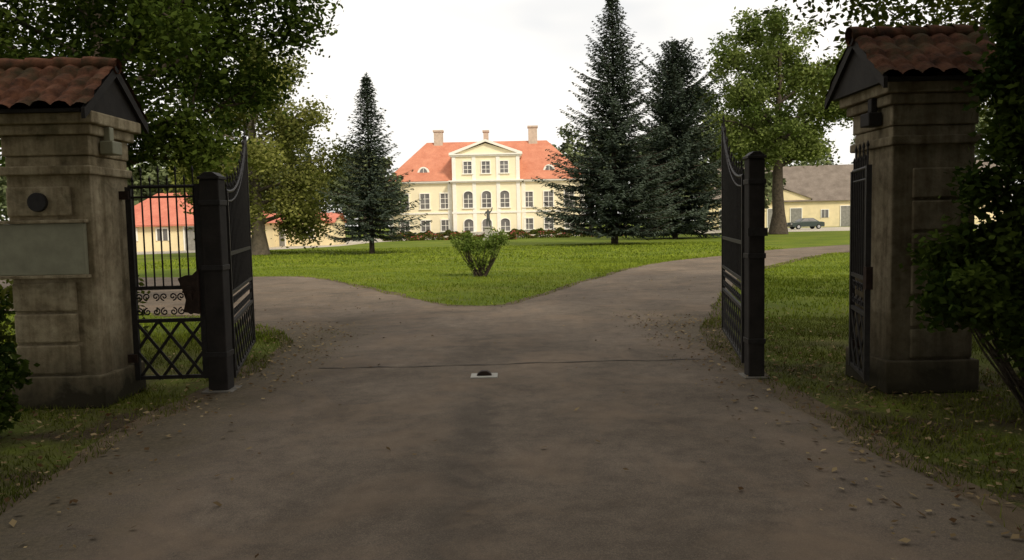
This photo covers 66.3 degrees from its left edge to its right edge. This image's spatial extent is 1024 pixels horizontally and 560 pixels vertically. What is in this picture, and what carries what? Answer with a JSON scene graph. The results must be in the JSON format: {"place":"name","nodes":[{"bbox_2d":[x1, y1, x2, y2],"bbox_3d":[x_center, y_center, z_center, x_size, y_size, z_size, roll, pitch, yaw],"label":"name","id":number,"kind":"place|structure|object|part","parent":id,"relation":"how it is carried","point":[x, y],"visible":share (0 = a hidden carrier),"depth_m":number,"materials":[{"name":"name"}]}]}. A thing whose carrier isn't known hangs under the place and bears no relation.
{"place":"outdoors","nodes":[
{"label":"outdoors","id":0,"kind":"place"},
{"bbox_2d":[0,0,1018,226],"label":"sky","id":1,"kind":"structure","parent":0,"point":[462,69],"materials":[{"name":"white"}]},
{"bbox_2d":[0,245,1023,559],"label":"asphalt road","id":2,"kind":"structure","parent":0,"point":[518,461],"depth_m":5.30,"materials":[{"name":"grey asphalt"}]},
{"bbox_2d":[470,370,497,377],"bbox_3d":[-0.290,0.979,8.182,0.280,0.070,0.220,-1,4,0],"label":"gate stop","id":3,"kind":"object","parent":2,"relation":"on","point":[484,374],"visible":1,"depth_m":8.14,"materials":[{"name":"stone"}]},
{"bbox_2d":[319,359,680,367],"bbox_3d":[0.020,0.943,8.857,4.400,0.001,0.114,-1,4,-1],"label":"threshold strip","id":4,"kind":"object","parent":2,"relation":"on","point":[497,364],"visible":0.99,"depth_m":8.85,"materials":[{"name":"grey stone"}]},
{"bbox_2d":[0,220,1023,509],"bbox_3d":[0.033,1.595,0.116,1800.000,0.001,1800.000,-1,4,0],"label":"grass ground","id":5,"kind":"structure","parent":0,"point":[788,240],"depth_m":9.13,"materials":[{"name":"green plant"}]},
{"bbox_2d":[0,3,23,58],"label":"maple tree","id":6,"kind":"object","parent":5,"relation":"on","point":[4,27],"visible":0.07,"depth_m":14.64,"materials":[{"name":"green plant"}]},
{"bbox_2d":[0,289,39,438],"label":"shrub","id":7,"kind":"object","parent":5,"relation":"on","point":[13,373],"visible":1,"depth_m":6.21,"materials":[{"name":"green plant"}]},
{"bbox_2d":[0,56,148,409],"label":"gate pier","id":8,"kind":"structure","parent":5,"relation":"on","point":[69,127],"depth_m":7.06,"materials":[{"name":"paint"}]},
{"bbox_2d":[118,165,207,380],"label":"pedestrian gate","id":9,"kind":"structure","parent":8,"relation":"attached to","point":[191,286],"depth_m":7.62,"materials":[{"name":"black metal"}]},
{"bbox_2d":[0,275,157,363],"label":"hedge shrub","id":10,"kind":"object","parent":5,"relation":"on","point":[9,338],"visible":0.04,"depth_m":9.34,"materials":[{"name":"green plant"}]},
{"bbox_2d":[0,0,343,183],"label":"maple tree","id":11,"kind":"object","parent":5,"relation":"on","point":[150,34],"visible":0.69,"depth_m":17.96,"materials":[{"name":"green plant"}]},
{"bbox_2d":[159,28,366,254],"bbox_3d":[-15.080,-7.970,46.330,12.618,13.044,11.687,-1,4,0],"label":"linden tree","id":12,"kind":"object","parent":5,"relation":"on","point":[294,201],"visible":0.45,"depth_m":45.57,"materials":[{"name":"green plant"}]},
{"bbox_2d":[316,171,336,212],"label":"spruce tree","id":13,"kind":"object","parent":5,"relation":"on","point":[325,200],"visible":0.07,"depth_m":98.45,"materials":[{"name":"green plant"}]},
{"bbox_2d":[340,177,360,236],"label":"spruce tree","id":14,"kind":"object","parent":5,"relation":"on","point":[352,225],"visible":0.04,"depth_m":103.64,"materials":[{"name":"green plant"}]},
{"bbox_2d":[313,72,432,253],"bbox_3d":[-7.901,-6.635,44.459,6.710,10.297,6.483,-1,4,0],"label":"fir tree","id":15,"kind":"object","parent":5,"relation":"on","point":[362,200],"visible":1,"depth_m":44.23,"materials":[{"name":"green plant"}]},
{"bbox_2d":[390,230,561,235],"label":"plinth","id":16,"kind":"structure","parent":5,"relation":"on","point":[476,232],"depth_m":106.72,"materials":[{"name":"grey stone"}]},
{"bbox_2d":[389,143,580,232],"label":"walls","id":17,"kind":"structure","parent":16,"relation":"on","point":[434,190],"depth_m":105.77,"materials":[{"name":"beige paint"}]},
{"bbox_2d":[389,140,577,181],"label":"roof","id":18,"kind":"structure","parent":17,"relation":"on","point":[436,161],"depth_m":108.78,"materials":[{"name":"tile"}]},
{"bbox_2d":[433,125,537,145],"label":"chimneys","id":19,"kind":"object","parent":18,"relation":"on","point":[532,135],"visible":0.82,"depth_m":111.70,"materials":[{"name":"beige brick"}]},
{"bbox_2d":[388,139,584,232],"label":"white trim","id":20,"kind":"structure","parent":17,"relation":"attached to","point":[452,222],"depth_m":105.59,"materials":[{"name":"white paint"}]},
{"bbox_2d":[400,161,573,231],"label":"window glass","id":21,"kind":"object","parent":17,"relation":"attached to","point":[468,224],"visible":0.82,"depth_m":105.85,"materials":[{"name":"grey glass"}]},
{"bbox_2d":[450,226,509,276],"bbox_3d":[-0.965,-0.869,23.664,1.841,1.550,1.325,-1,4,0],"label":"rose bush","id":22,"kind":"object","parent":5,"relation":"on","point":[491,244],"visible":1,"depth_m":23.63,"materials":[{"name":"green plant"}]},
{"bbox_2d":[399,227,569,236],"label":"foundation shrubs","id":23,"kind":"object","parent":5,"relation":"on","point":[448,232],"visible":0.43,"depth_m":105.02,"materials":[{"name":"green plant"}]},
{"bbox_2d":[473,231,498,235],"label":"front steps","id":24,"kind":"structure","parent":5,"relation":"on","point":[479,233],"depth_m":104.72,"materials":[{"name":"stone"}]},
{"bbox_2d":[483,207,492,239],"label":"garden statue","id":25,"kind":"object","parent":5,"relation":"on","point":[487,228],"visible":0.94,"depth_m":74.58,"materials":[{"name":"stone"}]},
{"bbox_2d":[382,229,624,240],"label":"flower bed","id":26,"kind":"object","parent":5,"relation":"on","point":[513,235],"visible":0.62,"depth_m":79.42,"materials":[{"name":"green plant"}]},
{"bbox_2d":[0,92,1021,235],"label":"woodland","id":27,"kind":"object","parent":5,"relation":"on","point":[568,150],"visible":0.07,"depth_m":99.64,"materials":[{"name":"green plant"}]},
{"bbox_2d":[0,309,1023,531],"bbox_3d":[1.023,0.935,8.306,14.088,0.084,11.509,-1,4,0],"label":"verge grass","id":28,"kind":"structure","parent":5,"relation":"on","point":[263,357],"depth_m":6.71,"materials":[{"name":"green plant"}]},
{"bbox_2d":[0,274,1023,558],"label":"fallen leaves","id":29,"kind":"object","parent":5,"relation":"on","point":[906,540],"visible":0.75,"depth_m":6.36,"materials":[{"name":"brown plant"}]},
{"bbox_2d":[137,224,978,254],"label":"gravel drive","id":30,"kind":"structure","parent":5,"relation":"on","point":[352,242],"depth_m":78.06,"materials":[{"name":"grey gravel"}]},
{"bbox_2d":[134,193,279,251],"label":"outbuilding","id":31,"kind":"structure","parent":30,"relation":"on","point":[272,234],"depth_m":59.94,"materials":[{"name":"paint"}]},
{"bbox_2d":[157,229,167,240],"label":"windows","id":32,"kind":"structure","parent":31,"relation":"in","point":[165,237],"depth_m":59.84,"materials":[{"name":"white glass"}]},
{"bbox_2d":[185,227,194,250],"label":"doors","id":33,"kind":"structure","parent":31,"relation":"in","point":[191,242],"depth_m":59.86,"materials":[{"name":"white wood"}]},
{"bbox_2d":[286,216,345,245],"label":"walls","id":34,"kind":"structure","parent":30,"relation":"on","point":[326,241],"depth_m":67.43,"materials":[{"name":"paint"}]},
{"bbox_2d":[279,229,284,245],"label":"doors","id":35,"kind":"structure","parent":34,"relation":"attached to","point":[281,243],"depth_m":67.38,"materials":[{"name":"wood"}]},
{"bbox_2d":[270,212,345,223],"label":"roof","id":36,"kind":"structure","parent":34,"relation":"on","point":[333,216],"depth_m":68.73,"materials":[{"name":"tile"}]},
{"bbox_2d":[787,218,824,228],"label":"parked car","id":37,"kind":"object","parent":30,"relation":"on","point":[812,223],"visible":0.95,"depth_m":100.08,"materials":[{"name":"grey paint"}]},
{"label":"windows","id":38,"kind":"part","parent":37,"relation":"part of","materials":[{"name":"grey glass"}]},
{"bbox_2d":[531,0,694,244],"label":"fir tree","id":39,"kind":"object","parent":5,"relation":"on","point":[611,218],"visible":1,"depth_m":51.56,"materials":[{"name":"green plant"}]},
{"bbox_2d":[622,37,737,238],"bbox_3d":[13.716,-11.643,65.223,12.680,16.814,12.920,-1,4,0],"label":"fir tree","id":40,"kind":"object","parent":5,"relation":"on","point":[674,109],"visible":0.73,"depth_m":64.10,"materials":[{"name":"green plant"}]},
{"bbox_2d":[690,5,852,233],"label":"linden tree","id":41,"kind":"object","parent":5,"relation":"on","point":[745,97],"visible":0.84,"depth_m":71.22,"materials":[{"name":"green plant"}]},
{"bbox_2d":[707,160,1011,228],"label":"long barn","id":42,"kind":"structure","parent":5,"relation":"on","point":[820,193],"depth_m":120.99,"materials":[{"name":"paint"}]},
{"bbox_2d":[720,206,849,227],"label":"doors","id":43,"kind":"structure","parent":42,"relation":"in","point":[796,213],"depth_m":120.76,"materials":[{"name":"wood"}]},
{"bbox_2d":[821,210,827,217],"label":"windows","id":44,"kind":"structure","parent":42,"relation":"in","point":[824,214],"depth_m":120.14,"materials":[{"name":"white glass"}]},
{"bbox_2d":[744,0,1020,131],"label":"birch tree","id":45,"kind":"object","parent":5,"relation":"on","point":[964,14],"visible":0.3,"depth_m":11.96,"materials":[{"name":"green plant"}]},
{"bbox_2d":[824,24,996,393],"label":"gate pier","id":46,"kind":"structure","parent":5,"relation":"on","point":[897,96],"depth_m":6.98,"materials":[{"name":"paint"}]},
{"bbox_2d":[848,141,872,380],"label":"pedestrian gate","id":47,"kind":"structure","parent":46,"relation":"attached to","point":[860,212],"depth_m":7.18,"materials":[{"name":"black metal"}]},
{"bbox_2d":[899,0,1023,412],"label":"climbing shrub","id":48,"kind":"object","parent":5,"relation":"on","point":[975,279],"visible":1,"depth_m":5.94,"materials":[{"name":"green plant"}]},
{"bbox_2d":[0,245,1023,539],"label":"verge dirt","id":49,"kind":"structure","parent":0,"point":[992,509],"depth_m":6.12,"materials":[{"name":"brown soil"}]},
{"bbox_2d":[196,172,241,393],"bbox_3d":[-2.900,0.026,7.698,0.304,2.150,0.304,-1,4,0],"label":"gate post","id":50,"kind":"object","parent":49,"relation":"on","point":[212,202],"visible":0.99,"depth_m":7.62,"materials":[{"name":"black metal"}]},
{"bbox_2d":[225,128,255,377],"bbox_3d":[-3.136,-0.485,9.029,0.045,2.804,2.531,-2,4,-14],"label":"driveway gate leaf","id":51,"kind":"object","parent":50,"relation":"attached to","point":[238,231],"visible":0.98,"depth_m":8.98,"materials":[{"name":"black metal"}]},
{"bbox_2d":[738,151,769,378],"bbox_3d":[2.417,-0.144,7.814,0.256,2.250,0.256,-1,4,0],"label":"gate post","id":52,"kind":"object","parent":49,"relation":"on","point":[754,253],"visible":0.98,"depth_m":7.75,"materials":[{"name":"black metal"}]},
{"bbox_2d":[721,115,767,362],"bbox_3d":[2.554,-0.638,9.019,0.213,2.832,2.713,-1,4,7],"label":"driveway gate leaf","id":53,"kind":"object","parent":52,"relation":"attached to","point":[732,218],"visible":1,"depth_m":9.05,"materials":[{"name":"black metal"}]},
{"bbox_2d":[985,108,1018,167],"bbox_3d":[6.778,-1.018,7.736,3.667,3.851,2.162,-2,4,-10],"label":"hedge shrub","id":54,"kind":"object","parent":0,"point":[997,130],"depth_m":8.23,"materials":[{"name":"green plant"}]}
]}

